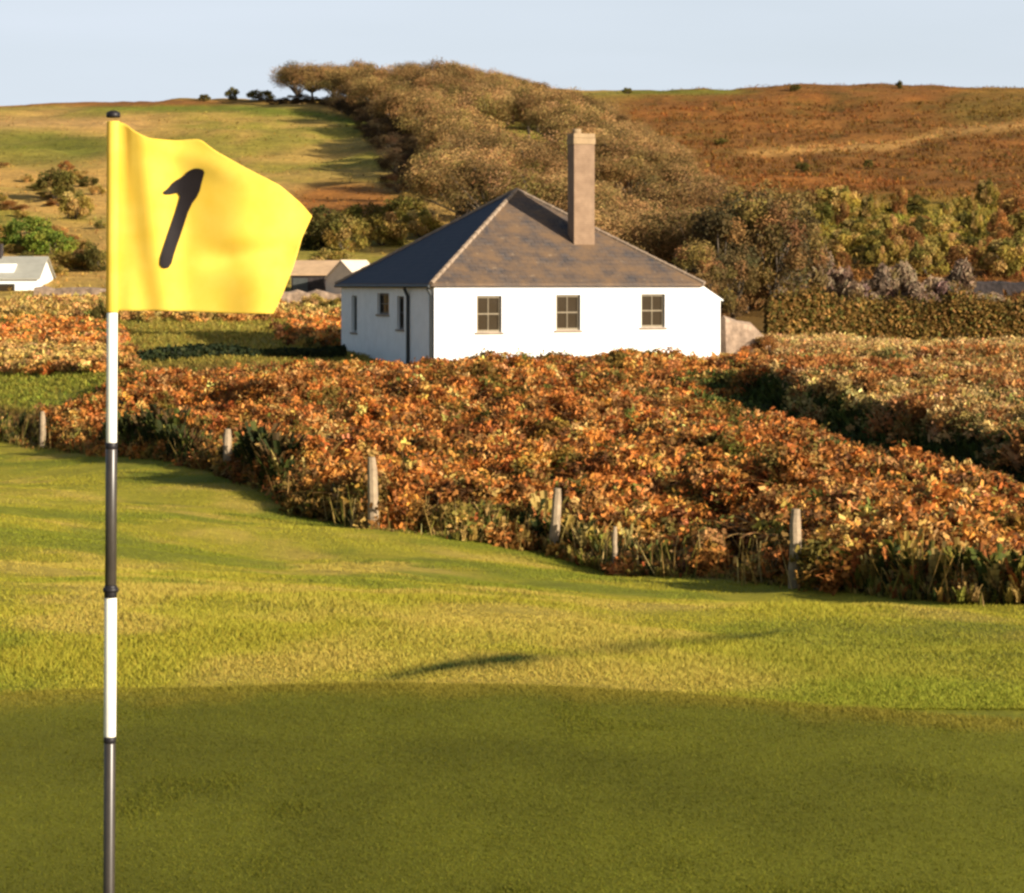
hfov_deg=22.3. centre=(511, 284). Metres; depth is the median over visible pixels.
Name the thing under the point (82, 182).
scrub bush
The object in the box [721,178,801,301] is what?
dark tree
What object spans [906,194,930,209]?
scrub bush
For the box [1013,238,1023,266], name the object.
scrub bush
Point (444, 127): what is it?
windswept tree
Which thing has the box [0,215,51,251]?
bush
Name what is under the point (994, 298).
bare bush
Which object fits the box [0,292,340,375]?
rough tussocks
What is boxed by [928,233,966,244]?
scrub bush
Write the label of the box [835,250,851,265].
scrub bush
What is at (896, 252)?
scrub bush
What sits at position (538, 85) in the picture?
windswept tree
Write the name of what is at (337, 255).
bush
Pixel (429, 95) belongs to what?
windswept tree
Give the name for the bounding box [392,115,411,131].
dark tree
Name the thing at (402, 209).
bush
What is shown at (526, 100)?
windswept tree
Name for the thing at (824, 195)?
scrub bush
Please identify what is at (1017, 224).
scrub bush
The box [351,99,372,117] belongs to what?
dark tree
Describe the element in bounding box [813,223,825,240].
scrub bush
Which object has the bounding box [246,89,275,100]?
bush
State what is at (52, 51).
sky
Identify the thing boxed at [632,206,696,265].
windswept tree
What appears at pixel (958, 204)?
scrub bush
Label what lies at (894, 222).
scrub bush
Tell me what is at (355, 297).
window
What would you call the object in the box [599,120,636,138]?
windswept tree
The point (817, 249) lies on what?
dark tree
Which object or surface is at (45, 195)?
scrub bush
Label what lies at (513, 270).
cottage
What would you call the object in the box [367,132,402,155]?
dark tree
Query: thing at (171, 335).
field grass
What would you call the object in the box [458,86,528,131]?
windswept tree
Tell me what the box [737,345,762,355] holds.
bush
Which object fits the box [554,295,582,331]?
window
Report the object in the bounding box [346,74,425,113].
windswept tree
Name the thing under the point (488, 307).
window
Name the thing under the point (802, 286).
bare bush
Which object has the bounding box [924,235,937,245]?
scrub bush
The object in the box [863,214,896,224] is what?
scrub bush
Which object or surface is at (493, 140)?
windswept tree
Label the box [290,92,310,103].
thicket bush
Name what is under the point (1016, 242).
scrub bush
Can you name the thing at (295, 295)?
stone wall
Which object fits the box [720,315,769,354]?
stone wall
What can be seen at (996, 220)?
scrub bush
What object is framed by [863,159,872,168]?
hill bush
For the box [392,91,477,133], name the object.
windswept tree
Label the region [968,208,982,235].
scrub bush
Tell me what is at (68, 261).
bush
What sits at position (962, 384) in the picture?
bank bracken
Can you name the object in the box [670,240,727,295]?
dark tree
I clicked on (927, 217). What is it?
scrub bush
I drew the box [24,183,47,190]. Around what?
scrub bush
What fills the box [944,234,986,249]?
scrub bush
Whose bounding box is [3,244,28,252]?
scrub bush
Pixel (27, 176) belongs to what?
scrub bush
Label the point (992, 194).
scrub bush
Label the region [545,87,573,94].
windswept tree
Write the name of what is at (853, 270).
scrub bush
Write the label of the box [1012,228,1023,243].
scrub bush
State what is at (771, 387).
lane grass
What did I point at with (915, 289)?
bare bush
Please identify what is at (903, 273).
bare bush
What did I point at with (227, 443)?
fence post
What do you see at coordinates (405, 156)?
dark tree
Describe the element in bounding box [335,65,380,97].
windswept tree
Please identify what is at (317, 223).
bush
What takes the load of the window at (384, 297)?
in the cottage
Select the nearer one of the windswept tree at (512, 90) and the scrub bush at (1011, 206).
the scrub bush at (1011, 206)
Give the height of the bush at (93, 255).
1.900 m
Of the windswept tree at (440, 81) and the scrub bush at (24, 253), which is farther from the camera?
the windswept tree at (440, 81)
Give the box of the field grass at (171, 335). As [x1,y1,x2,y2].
[0,313,370,428]
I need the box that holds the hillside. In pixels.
[0,83,1023,323]
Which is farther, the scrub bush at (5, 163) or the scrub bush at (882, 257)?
the scrub bush at (5, 163)
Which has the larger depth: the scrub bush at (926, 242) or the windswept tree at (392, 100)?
the windswept tree at (392, 100)
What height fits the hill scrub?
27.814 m
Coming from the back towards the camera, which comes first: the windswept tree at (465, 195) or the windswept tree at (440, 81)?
the windswept tree at (440, 81)
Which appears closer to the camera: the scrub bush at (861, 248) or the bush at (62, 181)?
the scrub bush at (861, 248)
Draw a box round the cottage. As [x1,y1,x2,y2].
[334,129,722,363]
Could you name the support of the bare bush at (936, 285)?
on the hillside
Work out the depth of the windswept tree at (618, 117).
253.91 m
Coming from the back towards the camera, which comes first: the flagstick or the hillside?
the hillside
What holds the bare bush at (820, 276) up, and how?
on the hillside
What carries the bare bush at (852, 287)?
on the hillside
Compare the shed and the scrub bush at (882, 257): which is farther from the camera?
the scrub bush at (882, 257)
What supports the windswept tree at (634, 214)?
on the hillside
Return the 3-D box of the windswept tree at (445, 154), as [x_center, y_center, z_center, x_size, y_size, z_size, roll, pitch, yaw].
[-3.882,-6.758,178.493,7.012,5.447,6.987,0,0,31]
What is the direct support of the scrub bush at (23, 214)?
on the hillside
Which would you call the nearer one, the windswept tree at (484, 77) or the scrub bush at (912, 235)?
the scrub bush at (912, 235)
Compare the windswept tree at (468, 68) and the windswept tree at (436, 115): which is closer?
the windswept tree at (436, 115)
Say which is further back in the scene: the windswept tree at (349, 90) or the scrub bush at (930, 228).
the windswept tree at (349, 90)
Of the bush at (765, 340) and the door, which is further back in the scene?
the door
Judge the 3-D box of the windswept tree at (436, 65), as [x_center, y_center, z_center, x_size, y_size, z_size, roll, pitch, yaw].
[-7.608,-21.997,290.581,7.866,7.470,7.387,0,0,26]
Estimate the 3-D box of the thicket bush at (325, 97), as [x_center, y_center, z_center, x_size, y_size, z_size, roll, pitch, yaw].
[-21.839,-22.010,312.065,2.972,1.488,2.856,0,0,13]
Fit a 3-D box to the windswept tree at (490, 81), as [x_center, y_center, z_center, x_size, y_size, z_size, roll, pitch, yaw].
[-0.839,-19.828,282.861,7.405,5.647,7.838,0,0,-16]
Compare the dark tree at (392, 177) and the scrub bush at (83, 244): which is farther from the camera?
the dark tree at (392, 177)
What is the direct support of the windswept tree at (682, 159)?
on the hillside
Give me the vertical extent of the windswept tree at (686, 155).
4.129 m
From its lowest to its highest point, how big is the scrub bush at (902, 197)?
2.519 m
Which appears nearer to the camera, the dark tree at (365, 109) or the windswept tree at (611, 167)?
the windswept tree at (611, 167)
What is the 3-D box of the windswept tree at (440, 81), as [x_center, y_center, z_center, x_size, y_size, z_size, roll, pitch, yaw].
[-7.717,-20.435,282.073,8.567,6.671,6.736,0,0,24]
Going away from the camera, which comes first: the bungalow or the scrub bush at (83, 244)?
the bungalow
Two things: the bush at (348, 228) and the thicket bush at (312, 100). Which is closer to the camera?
the bush at (348, 228)
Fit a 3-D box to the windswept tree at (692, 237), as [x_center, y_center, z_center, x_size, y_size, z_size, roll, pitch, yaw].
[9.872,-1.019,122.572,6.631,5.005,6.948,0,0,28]
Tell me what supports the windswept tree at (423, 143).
on the hillside
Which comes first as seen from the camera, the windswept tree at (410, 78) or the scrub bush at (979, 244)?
the scrub bush at (979, 244)
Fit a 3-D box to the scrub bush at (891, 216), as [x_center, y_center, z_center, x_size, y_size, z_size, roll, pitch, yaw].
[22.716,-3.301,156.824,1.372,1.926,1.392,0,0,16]
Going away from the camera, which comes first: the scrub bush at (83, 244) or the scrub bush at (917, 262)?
the scrub bush at (917, 262)
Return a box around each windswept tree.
[267,62,316,103]
[272,59,338,96]
[300,65,343,96]
[318,67,371,94]
[319,64,354,89]
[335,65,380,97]
[339,57,390,97]
[339,76,385,101]
[343,79,402,106]
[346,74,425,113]
[366,93,407,122]
[367,61,428,83]
[376,84,447,119]
[391,60,427,70]
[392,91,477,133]
[396,74,425,88]
[397,157,507,215]
[398,147,521,206]
[399,90,469,123]
[400,147,492,218]
[404,61,431,73]
[407,67,477,94]
[411,55,478,90]
[411,130,503,160]
[413,105,503,144]
[413,134,468,151]
[415,107,491,143]
[415,115,517,152]
[419,141,523,169]
[427,151,543,215]
[431,123,517,156]
[443,79,492,97]
[446,63,488,73]
[450,79,513,121]
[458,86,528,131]
[460,129,559,171]
[466,67,519,84]
[472,73,522,84]
[477,77,533,123]
[484,160,619,203]
[488,135,567,178]
[489,80,539,124]
[490,71,518,78]
[490,129,551,165]
[492,84,557,138]
[501,85,583,139]
[512,78,539,88]
[515,102,599,145]
[520,81,551,89]
[526,98,621,135]
[536,111,635,152]
[538,86,561,91]
[541,180,652,219]
[542,123,629,164]
[543,91,623,119]
[544,171,629,195]
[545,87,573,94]
[554,179,667,214]
[563,122,636,186]
[595,130,667,191]
[595,153,665,198]
[595,200,675,261]
[595,202,672,262]
[598,119,648,129]
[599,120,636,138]
[608,111,631,123]
[609,173,746,216]
[614,204,774,272]
[615,121,658,137]
[624,133,689,162]
[624,134,679,146]
[627,127,685,150]
[628,146,708,176]
[630,149,703,182]
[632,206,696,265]
[640,159,721,195]
[658,181,733,213]
[661,211,778,268]
[666,204,730,217]
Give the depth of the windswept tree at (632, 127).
228.37 m
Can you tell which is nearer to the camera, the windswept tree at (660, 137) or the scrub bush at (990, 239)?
the scrub bush at (990, 239)
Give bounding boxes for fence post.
[39,411,45,447]
[223,429,231,460]
[367,457,378,528]
[549,488,560,553]
[612,526,617,562]
[788,509,800,588]
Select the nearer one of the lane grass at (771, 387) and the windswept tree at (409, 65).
the lane grass at (771, 387)
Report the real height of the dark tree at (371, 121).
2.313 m
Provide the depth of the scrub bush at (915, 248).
135.60 m
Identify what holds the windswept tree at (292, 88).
on the hillside
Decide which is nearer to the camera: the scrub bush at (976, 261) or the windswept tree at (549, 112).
the scrub bush at (976, 261)
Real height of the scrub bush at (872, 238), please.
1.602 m
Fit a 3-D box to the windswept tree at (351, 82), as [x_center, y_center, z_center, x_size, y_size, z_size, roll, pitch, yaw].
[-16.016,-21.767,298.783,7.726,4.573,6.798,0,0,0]
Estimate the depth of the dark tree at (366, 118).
272.38 m
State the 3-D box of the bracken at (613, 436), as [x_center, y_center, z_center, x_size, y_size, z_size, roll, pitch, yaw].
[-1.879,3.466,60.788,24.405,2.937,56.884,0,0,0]
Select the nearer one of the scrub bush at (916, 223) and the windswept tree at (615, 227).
the windswept tree at (615, 227)
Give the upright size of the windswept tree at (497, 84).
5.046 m
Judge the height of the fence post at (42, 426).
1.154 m
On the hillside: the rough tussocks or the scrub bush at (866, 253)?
the scrub bush at (866, 253)
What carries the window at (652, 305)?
in the cottage
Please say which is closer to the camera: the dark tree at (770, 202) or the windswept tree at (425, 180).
the dark tree at (770, 202)
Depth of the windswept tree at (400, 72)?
299.52 m
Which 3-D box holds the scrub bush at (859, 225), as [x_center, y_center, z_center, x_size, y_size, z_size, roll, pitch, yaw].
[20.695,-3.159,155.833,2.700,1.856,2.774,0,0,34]
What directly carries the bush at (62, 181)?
on the hillside
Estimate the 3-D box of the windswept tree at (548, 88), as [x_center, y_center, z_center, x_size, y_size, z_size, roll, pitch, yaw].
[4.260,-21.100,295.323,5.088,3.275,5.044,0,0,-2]
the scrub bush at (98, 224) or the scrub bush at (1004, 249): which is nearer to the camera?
the scrub bush at (1004, 249)
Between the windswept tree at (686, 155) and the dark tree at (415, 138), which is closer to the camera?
the windswept tree at (686, 155)
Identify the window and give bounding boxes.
[0,284,14,290]
[350,296,356,333]
[375,293,388,315]
[395,296,403,331]
[475,296,503,333]
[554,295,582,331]
[640,294,666,328]
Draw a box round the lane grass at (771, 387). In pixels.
[641,368,1023,482]
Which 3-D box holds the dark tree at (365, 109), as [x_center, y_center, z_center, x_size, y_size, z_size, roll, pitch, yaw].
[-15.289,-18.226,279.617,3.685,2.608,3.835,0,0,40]
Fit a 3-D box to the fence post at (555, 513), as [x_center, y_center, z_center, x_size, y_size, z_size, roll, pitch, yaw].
[0.735,4.144,44.796,0.234,1.278,0.180,0,0,0]
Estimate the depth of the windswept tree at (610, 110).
245.62 m
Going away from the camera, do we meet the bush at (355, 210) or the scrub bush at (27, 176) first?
the bush at (355, 210)
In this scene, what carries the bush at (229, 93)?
on the hillside
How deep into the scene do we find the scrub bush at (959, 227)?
153.93 m
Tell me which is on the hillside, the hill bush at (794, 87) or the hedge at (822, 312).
the hill bush at (794, 87)
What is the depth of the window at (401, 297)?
90.79 m
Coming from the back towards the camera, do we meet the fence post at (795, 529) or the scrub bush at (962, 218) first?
the scrub bush at (962, 218)
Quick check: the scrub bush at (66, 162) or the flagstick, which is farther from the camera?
the scrub bush at (66, 162)
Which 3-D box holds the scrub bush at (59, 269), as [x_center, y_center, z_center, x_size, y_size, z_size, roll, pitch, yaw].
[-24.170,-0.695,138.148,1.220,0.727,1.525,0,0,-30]
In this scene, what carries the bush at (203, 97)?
on the hillside
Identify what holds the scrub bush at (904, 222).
on the hillside
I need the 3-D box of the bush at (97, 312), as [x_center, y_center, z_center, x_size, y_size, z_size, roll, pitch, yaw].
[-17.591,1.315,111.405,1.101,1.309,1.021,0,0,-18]
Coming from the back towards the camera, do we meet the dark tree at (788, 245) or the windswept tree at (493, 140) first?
the windswept tree at (493, 140)
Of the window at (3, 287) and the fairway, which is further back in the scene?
the window at (3, 287)
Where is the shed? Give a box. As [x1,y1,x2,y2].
[325,260,369,293]
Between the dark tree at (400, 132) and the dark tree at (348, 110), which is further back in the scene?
the dark tree at (348, 110)
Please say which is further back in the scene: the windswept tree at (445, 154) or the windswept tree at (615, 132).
the windswept tree at (615, 132)
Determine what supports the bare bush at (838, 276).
on the hillside
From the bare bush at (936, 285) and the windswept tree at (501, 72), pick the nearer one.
the bare bush at (936, 285)
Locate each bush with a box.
[0,162,11,167]
[0,192,7,200]
[0,200,31,209]
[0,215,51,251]
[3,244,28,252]
[11,209,29,217]
[16,250,34,255]
[21,174,33,181]
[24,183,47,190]
[25,228,79,254]
[35,167,78,198]
[35,190,54,198]
[44,249,87,269]
[45,199,74,205]
[51,225,67,235]
[52,265,68,275]
[56,189,94,219]
[57,160,74,170]
[65,234,85,248]
[68,168,88,179]
[73,243,105,271]
[75,175,98,186]
[75,239,91,251]
[87,183,105,194]
[89,300,112,321]
[94,220,105,228]
[198,94,210,100]
[224,86,239,99]
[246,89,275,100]
[264,98,282,104]
[278,95,301,103]
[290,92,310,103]
[299,204,346,249]
[300,293,326,305]
[303,96,321,103]
[307,248,352,259]
[317,95,329,105]
[321,215,370,251]
[325,298,340,307]
[341,202,386,226]
[354,212,408,245]
[382,194,427,222]
[400,208,443,237]
[622,87,632,93]
[714,138,729,144]
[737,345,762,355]
[750,333,793,354]
[779,268,805,297]
[789,84,800,90]
[794,162,809,171]
[803,264,837,294]
[806,200,834,226]
[812,185,851,202]
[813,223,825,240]
[820,243,853,296]
[823,227,863,254]
[825,185,860,213]
[832,277,879,304]
[834,200,849,226]
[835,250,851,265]
[839,217,880,234]
[839,264,857,276]
[846,207,862,218]
[851,245,865,255]
[855,228,903,247]
[858,194,880,218]
[861,262,899,305]
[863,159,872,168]
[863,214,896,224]
[863,244,880,262]
[870,246,888,267]
[874,236,910,263]
[875,258,917,298]
[877,214,898,229]
[879,217,901,243]
[885,206,926,214]
[885,222,925,260]
[890,185,907,214]
[896,80,902,88]
[898,218,918,228]
[898,281,941,303]
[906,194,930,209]
[907,241,923,272]
[908,243,951,276]
[909,214,931,236]
[910,215,929,228]
[912,239,931,252]
[919,275,963,300]
[921,215,966,236]
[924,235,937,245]
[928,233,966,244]
[932,233,960,257]
[934,242,982,273]
[942,203,956,216]
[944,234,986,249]
[944,257,976,294]
[945,252,977,265]
[946,226,968,232]
[953,195,968,209]
[956,210,970,228]
[961,193,977,214]
[963,291,1011,302]
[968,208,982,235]
[969,240,985,260]
[975,178,999,207]
[978,236,1023,276]
[982,236,993,253]
[986,209,1013,239]
[987,229,1011,240]
[996,195,1023,222]
[997,192,1017,214]
[1006,211,1023,235]
[1010,239,1020,254]
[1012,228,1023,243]
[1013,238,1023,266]
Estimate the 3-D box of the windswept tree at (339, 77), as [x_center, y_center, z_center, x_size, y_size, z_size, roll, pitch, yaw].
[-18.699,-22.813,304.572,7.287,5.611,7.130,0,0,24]
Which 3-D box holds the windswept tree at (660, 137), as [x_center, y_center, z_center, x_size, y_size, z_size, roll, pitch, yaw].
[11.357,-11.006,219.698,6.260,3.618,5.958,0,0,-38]
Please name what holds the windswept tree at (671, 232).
on the hillside
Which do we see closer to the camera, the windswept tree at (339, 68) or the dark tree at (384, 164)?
the dark tree at (384, 164)
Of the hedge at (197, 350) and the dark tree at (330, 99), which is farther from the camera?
the dark tree at (330, 99)
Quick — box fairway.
[0,532,1023,721]
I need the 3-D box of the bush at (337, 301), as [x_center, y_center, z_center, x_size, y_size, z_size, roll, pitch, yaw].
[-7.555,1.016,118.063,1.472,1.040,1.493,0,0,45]
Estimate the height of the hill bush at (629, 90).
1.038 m
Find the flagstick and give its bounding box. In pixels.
[103,111,311,892]
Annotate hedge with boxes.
[130,342,346,362]
[763,279,1023,340]
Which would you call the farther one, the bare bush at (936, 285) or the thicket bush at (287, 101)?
the thicket bush at (287, 101)
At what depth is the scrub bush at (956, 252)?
135.21 m
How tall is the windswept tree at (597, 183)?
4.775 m
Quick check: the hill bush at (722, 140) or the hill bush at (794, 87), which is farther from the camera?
the hill bush at (794, 87)
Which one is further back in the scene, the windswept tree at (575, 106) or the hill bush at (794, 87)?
the hill bush at (794, 87)
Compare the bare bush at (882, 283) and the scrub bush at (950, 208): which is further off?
the scrub bush at (950, 208)
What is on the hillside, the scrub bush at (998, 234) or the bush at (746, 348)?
the scrub bush at (998, 234)
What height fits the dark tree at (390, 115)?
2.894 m
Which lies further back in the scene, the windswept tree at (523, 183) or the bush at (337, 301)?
the windswept tree at (523, 183)
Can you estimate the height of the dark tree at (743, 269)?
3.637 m
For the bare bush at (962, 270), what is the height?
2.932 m
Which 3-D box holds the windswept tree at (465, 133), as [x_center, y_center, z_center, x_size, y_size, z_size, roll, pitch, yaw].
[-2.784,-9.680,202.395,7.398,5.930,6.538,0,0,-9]
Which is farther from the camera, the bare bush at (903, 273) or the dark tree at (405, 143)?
the dark tree at (405, 143)
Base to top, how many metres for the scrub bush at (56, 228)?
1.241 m
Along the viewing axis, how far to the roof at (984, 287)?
128.43 m
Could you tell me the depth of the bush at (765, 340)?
93.42 m
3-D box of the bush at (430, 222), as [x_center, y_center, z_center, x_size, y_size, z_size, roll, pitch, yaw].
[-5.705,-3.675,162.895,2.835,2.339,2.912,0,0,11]
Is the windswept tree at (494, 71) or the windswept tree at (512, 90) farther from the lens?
the windswept tree at (494, 71)
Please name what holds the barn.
on the hillside
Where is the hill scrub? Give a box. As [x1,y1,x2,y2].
[0,82,1023,313]
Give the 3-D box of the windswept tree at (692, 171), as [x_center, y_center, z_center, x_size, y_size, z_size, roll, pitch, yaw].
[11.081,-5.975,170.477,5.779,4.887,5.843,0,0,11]
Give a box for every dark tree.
[321,89,355,112]
[334,97,360,115]
[338,96,363,108]
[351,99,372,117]
[351,112,379,129]
[353,104,385,121]
[358,118,401,145]
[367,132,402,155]
[368,118,391,136]
[372,111,402,121]
[373,147,407,172]
[377,170,413,193]
[382,137,424,166]
[386,122,417,144]
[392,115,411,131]
[392,157,416,179]
[397,137,423,154]
[398,149,421,162]
[402,127,423,145]
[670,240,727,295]
[675,200,761,318]
[712,252,760,320]
[719,190,793,312]
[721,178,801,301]
[731,188,815,314]
[770,201,832,277]
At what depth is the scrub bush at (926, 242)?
142.50 m
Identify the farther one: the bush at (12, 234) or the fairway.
the bush at (12, 234)
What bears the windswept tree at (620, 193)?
on the hillside
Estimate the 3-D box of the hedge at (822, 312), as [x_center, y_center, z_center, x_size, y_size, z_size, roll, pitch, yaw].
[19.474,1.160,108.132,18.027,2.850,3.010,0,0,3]
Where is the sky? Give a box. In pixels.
[0,0,1023,105]
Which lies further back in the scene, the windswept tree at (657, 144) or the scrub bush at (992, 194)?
the windswept tree at (657, 144)
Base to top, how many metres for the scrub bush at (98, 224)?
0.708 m
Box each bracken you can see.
[25,346,1023,602]
[742,331,1023,478]
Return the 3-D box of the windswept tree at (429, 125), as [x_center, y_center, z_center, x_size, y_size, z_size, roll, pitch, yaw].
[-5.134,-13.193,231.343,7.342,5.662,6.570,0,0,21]
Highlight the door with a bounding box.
[293,278,307,291]
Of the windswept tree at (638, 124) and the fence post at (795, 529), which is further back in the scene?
the windswept tree at (638, 124)
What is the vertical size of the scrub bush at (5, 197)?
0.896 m
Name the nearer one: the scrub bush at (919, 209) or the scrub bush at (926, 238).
the scrub bush at (926, 238)
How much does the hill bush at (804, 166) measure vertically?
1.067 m
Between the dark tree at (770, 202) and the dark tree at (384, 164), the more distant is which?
the dark tree at (384, 164)
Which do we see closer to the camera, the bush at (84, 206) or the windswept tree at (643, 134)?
the bush at (84, 206)
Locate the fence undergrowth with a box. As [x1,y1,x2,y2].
[0,404,1023,605]
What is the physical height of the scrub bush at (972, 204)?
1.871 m
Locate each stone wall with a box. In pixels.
[34,286,340,302]
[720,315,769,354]
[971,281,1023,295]
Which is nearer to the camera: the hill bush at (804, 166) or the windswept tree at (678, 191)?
the windswept tree at (678, 191)
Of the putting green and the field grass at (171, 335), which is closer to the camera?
the putting green
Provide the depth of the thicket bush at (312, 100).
313.08 m
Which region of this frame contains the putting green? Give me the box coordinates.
[0,686,1023,892]
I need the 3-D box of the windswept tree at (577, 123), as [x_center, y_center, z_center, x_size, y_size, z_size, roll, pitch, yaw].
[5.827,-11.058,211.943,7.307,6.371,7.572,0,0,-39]
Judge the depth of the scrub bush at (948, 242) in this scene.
140.48 m
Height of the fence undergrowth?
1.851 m
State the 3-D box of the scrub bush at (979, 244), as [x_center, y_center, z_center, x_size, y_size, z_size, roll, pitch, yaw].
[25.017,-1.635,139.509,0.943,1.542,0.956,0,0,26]
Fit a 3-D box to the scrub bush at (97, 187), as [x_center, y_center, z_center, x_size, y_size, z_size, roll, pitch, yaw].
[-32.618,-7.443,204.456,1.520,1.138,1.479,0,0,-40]
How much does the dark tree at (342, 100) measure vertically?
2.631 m
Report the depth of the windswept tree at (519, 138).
209.43 m
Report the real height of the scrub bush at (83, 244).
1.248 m
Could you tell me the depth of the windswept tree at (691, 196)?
155.67 m
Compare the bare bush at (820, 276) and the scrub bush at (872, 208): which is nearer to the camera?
the bare bush at (820, 276)
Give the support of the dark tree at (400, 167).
on the hillside
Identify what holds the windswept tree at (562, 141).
on the hillside
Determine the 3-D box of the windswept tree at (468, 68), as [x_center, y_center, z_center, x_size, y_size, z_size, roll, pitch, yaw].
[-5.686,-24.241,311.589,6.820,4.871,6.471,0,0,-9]
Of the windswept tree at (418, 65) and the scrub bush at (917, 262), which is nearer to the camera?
the scrub bush at (917, 262)
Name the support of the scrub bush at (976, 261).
on the hillside
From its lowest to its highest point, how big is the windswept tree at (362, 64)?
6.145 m
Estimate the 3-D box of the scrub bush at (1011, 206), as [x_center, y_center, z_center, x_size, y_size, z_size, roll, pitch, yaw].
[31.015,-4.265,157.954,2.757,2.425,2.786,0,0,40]
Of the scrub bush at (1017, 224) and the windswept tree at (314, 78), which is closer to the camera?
the scrub bush at (1017, 224)
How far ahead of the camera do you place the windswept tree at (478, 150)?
180.87 m
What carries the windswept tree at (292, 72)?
on the hillside
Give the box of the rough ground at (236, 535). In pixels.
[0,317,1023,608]
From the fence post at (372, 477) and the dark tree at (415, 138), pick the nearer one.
the fence post at (372, 477)
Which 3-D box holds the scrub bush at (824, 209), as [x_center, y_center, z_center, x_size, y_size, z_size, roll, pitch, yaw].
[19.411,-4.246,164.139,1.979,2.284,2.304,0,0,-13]
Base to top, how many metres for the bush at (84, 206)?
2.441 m
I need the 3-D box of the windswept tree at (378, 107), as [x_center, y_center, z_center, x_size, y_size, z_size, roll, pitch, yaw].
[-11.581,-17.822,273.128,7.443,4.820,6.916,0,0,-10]
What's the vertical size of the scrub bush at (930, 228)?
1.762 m
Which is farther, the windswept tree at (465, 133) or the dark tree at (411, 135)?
the dark tree at (411, 135)
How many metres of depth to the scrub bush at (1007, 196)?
166.56 m
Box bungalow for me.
[0,244,55,290]
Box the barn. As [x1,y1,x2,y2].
[290,260,339,291]
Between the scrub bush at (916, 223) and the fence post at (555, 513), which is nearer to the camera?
the fence post at (555, 513)
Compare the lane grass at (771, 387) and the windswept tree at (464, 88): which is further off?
the windswept tree at (464, 88)
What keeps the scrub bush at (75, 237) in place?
on the hillside
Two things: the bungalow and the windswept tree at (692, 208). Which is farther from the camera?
the windswept tree at (692, 208)
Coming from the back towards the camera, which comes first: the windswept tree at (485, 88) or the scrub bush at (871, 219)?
the windswept tree at (485, 88)
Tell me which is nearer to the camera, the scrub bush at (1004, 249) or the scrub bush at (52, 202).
the scrub bush at (1004, 249)
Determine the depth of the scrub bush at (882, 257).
136.41 m
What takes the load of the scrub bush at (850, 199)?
on the hillside
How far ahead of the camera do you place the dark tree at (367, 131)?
253.71 m
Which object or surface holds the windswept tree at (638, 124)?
on the hillside
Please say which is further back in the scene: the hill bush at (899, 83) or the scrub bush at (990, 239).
the hill bush at (899, 83)
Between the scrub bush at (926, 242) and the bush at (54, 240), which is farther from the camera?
the bush at (54, 240)
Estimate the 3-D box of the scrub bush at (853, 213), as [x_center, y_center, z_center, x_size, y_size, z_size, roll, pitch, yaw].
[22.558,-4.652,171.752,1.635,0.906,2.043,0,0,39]
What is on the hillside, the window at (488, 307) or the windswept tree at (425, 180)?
the windswept tree at (425, 180)
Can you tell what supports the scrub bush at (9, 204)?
on the hillside
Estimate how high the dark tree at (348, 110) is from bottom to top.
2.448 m
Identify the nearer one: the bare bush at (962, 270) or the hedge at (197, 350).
the hedge at (197, 350)
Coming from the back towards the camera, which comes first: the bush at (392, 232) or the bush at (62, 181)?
the bush at (62, 181)
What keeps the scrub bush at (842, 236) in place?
on the hillside
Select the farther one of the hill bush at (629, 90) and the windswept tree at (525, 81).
the hill bush at (629, 90)
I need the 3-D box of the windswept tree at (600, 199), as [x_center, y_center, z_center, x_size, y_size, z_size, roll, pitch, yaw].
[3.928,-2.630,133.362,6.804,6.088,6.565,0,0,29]
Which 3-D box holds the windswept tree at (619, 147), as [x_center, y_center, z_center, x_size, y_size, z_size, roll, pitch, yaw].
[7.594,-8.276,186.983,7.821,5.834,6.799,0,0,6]
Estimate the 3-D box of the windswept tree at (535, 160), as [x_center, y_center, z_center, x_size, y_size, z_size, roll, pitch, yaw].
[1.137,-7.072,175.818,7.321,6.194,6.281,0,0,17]
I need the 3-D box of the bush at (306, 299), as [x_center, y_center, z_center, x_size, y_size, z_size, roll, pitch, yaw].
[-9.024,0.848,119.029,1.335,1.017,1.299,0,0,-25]
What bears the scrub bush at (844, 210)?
on the hillside
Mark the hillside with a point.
(83, 119)
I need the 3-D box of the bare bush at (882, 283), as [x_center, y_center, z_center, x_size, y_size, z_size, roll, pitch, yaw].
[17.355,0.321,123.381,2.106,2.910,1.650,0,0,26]
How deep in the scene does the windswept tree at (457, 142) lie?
191.61 m
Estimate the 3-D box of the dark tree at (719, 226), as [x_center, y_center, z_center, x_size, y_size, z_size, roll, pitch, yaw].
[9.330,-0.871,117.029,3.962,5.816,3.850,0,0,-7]
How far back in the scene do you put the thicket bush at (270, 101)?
317.62 m
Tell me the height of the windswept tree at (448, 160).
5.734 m
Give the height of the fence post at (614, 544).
0.905 m

